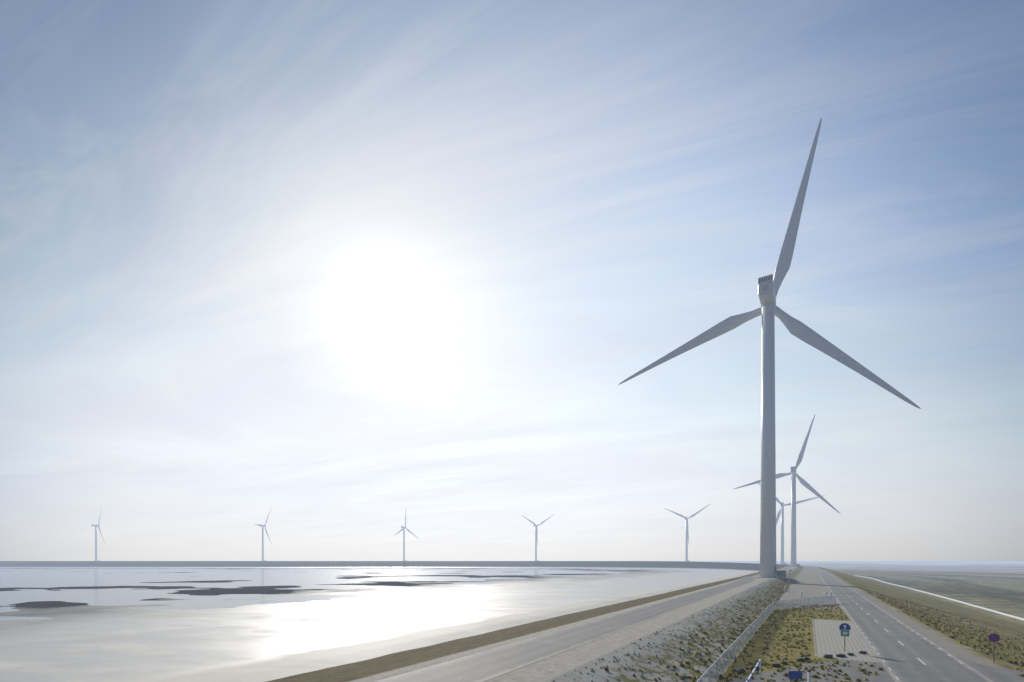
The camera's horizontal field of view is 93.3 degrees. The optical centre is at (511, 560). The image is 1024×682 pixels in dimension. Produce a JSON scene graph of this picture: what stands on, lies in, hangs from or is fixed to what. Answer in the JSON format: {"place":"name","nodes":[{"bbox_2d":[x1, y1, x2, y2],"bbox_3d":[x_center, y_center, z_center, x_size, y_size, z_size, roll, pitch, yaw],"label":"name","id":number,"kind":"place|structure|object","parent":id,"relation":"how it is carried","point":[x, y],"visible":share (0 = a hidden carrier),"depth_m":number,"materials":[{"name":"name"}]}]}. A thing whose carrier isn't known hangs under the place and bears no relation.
{"place":"outdoors","nodes":[
{"label":"outdoors","id":0,"kind":"place"},
{"bbox_2d":[0,568,673,621],"bbox_3d":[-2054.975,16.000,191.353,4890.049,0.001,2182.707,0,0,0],"label":"water","id":1,"kind":"structure","parent":0,"point":[308,578],"depth_m":377.14,"materials":[{"name":"grey liquid"}]},
{"bbox_2d":[0,561,1023,681],"bbox_3d":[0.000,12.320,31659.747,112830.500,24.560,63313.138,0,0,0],"label":"ground","id":2,"kind":"structure","parent":0,"point":[390,632],"depth_m":105.24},
{"bbox_2d":[91,509,104,560],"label":"wind turbine","id":3,"kind":"object","parent":2,"relation":"on","point":[98,525],"visible":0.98,"depth_m":1257.97,"materials":[{"name":"paint"}]},
{"bbox_2d":[254,512,271,560],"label":"wind turbine","id":4,"kind":"object","parent":2,"relation":"on","point":[262,526],"visible":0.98,"depth_m":1264.23,"materials":[{"name":"paint"}]},
{"bbox_2d":[396,513,418,560],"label":"wind turbine","id":5,"kind":"object","parent":2,"relation":"on","point":[403,528],"visible":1,"depth_m":1321.14,"materials":[{"name":"paint"}]},
{"bbox_2d":[523,515,552,560],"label":"wind turbine","id":6,"kind":"object","parent":2,"relation":"on","point":[536,537],"visible":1,"depth_m":1257.38,"materials":[{"name":"paint"}]},
{"bbox_2d":[665,504,709,561],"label":"wind turbine","id":7,"kind":"object","parent":2,"relation":"on","point":[687,534],"visible":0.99,"depth_m":1038.98,"materials":[{"name":"paint"}]},
{"bbox_2d":[697,596,834,681],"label":"chain link fence","id":8,"kind":"object","parent":2,"relation":"on","point":[809,602],"visible":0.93,"depth_m":40.65,"materials":[{"name":"silver metal"}]},
{"bbox_2d":[553,579,1023,681],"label":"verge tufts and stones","id":9,"kind":"object","parent":2,"relation":"on","point":[884,597],"visible":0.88,"depth_m":46.44,"materials":[{"name":"plant"}]},
{"bbox_2d":[713,651,866,677],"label":"boulders","id":10,"kind":"object","parent":2,"relation":"on","point":[740,670],"visible":0.92,"depth_m":33.61,"materials":[{"name":"black stone"}]},
{"bbox_2d":[800,591,876,599],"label":"boom gate","id":11,"kind":"structure","parent":2,"relation":"on","point":[831,593],"depth_m":90.00,"materials":[{"name":"white metal"}]},
{"bbox_2d":[814,619,880,662],"bbox_3d":[30.818,6.988,45.622,3.711,0.001,26.997,0,0,31],"label":"paved parking area","id":12,"kind":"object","parent":2,"relation":"on","point":[829,639],"visible":1,"depth_m":41.43,"materials":[{"name":"concrete"}]},
{"bbox_2d":[839,623,850,650],"bbox_3d":[25.875,6.005,37.562,0.780,2.390,0.107,0,0,25],"label":"sign","id":13,"kind":"object","parent":12,"relation":"on","point":[844,628],"visible":0.98,"depth_m":37.55,"materials":[{"name":"blue metal"}]},
{"bbox_2d":[729,656,1023,681],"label":"gravel ground","id":14,"kind":"structure","parent":2,"relation":"on","point":[996,674],"depth_m":30.03,"materials":[{"name":"grey gravel"}]},
{"bbox_2d":[746,659,760,681],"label":"barrier gate","id":15,"kind":"structure","parent":14,"relation":"on","point":[753,671],"depth_m":27.93,"materials":[{"name":"white metal"}]},
{"bbox_2d":[788,671,801,681],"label":"info board","id":16,"kind":"object","parent":14,"relation":"on","point":[794,674],"visible":1,"depth_m":26.59,"materials":[{"name":"blue metal"}]},
{"bbox_2d":[807,672,810,681],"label":"marker post","id":17,"kind":"object","parent":14,"relation":"on","point":[808,676],"visible":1,"depth_m":26.95,"materials":[{"name":"white plastic"}]},
{"bbox_2d":[854,575,1023,620],"bbox_3d":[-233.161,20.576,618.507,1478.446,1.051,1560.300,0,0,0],"label":"narrow road","id":18,"kind":"structure","parent":2,"relation":"on","point":[1001,613],"depth_m":234.61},
{"bbox_2d":[988,633,999,662],"bbox_3d":[33.069,6.125,33.155,0.600,2.350,0.074,0,0,36],"label":"sign","id":19,"kind":"object","parent":2,"relation":"on","point":[993,637],"visible":0.93,"depth_m":33.14,"materials":[{"name":"blue metal"}]},
{"bbox_2d":[0,0,1023,560],"label":"sky","id":20,"kind":"structure","parent":0,"point":[336,270],"materials":[{"name":"blue"}]},
{"bbox_2d":[375,561,791,681],"bbox_3d":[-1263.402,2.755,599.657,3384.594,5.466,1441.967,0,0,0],"label":"road","id":21,"kind":"structure","parent":0,"point":[483,666],"depth_m":30.66,"materials":[{"name":"grey asphalt"}]},
{"bbox_2d":[619,118,920,577],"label":"wind turbine","id":22,"kind":"object","parent":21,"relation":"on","point":[768,310],"visible":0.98,"depth_m":158.38,"materials":[{"name":"paint"}]},
{"bbox_2d":[732,415,840,566],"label":"wind turbine","id":23,"kind":"object","parent":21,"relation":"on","point":[794,475],"visible":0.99,"depth_m":466.93,"materials":[{"name":"paint"}]},
{"bbox_2d":[758,483,824,563],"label":"wind turbine","id":24,"kind":"object","parent":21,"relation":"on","point":[781,510],"visible":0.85,"depth_m":749.90,"materials":[{"name":"paint"}]},
{"bbox_2d":[689,561,1023,564],"bbox_3d":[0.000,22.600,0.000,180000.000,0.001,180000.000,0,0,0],"label":"sea water","id":25,"kind":"structure","parent":0,"point":[940,562],"depth_m":7282.71,"materials":[{"name":"grey liquid"}]},
{"bbox_2d":[812,566,992,681],"bbox_3d":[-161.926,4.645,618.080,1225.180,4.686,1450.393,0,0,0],"label":"road","id":26,"kind":"structure","parent":0,"point":[903,663],"depth_m":39.49,"materials":[{"name":"grey asphalt"}]},
{"bbox_2d":[826,584,898,679],"bbox_3d":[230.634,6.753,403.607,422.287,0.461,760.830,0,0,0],"label":"road edge line","id":27,"kind":"object","parent":26,"relation":"on","point":[869,641],"visible":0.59,"depth_m":41.66,"materials":[{"name":"paint"}]},
{"bbox_2d":[814,567,925,664],"bbox_3d":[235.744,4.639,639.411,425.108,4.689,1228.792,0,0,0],"label":"road centre dashes","id":28,"kind":"object","parent":26,"relation":"on","point":[887,631],"visible":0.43,"depth_m":41.40,"materials":[{"name":"paint"}]}
]}

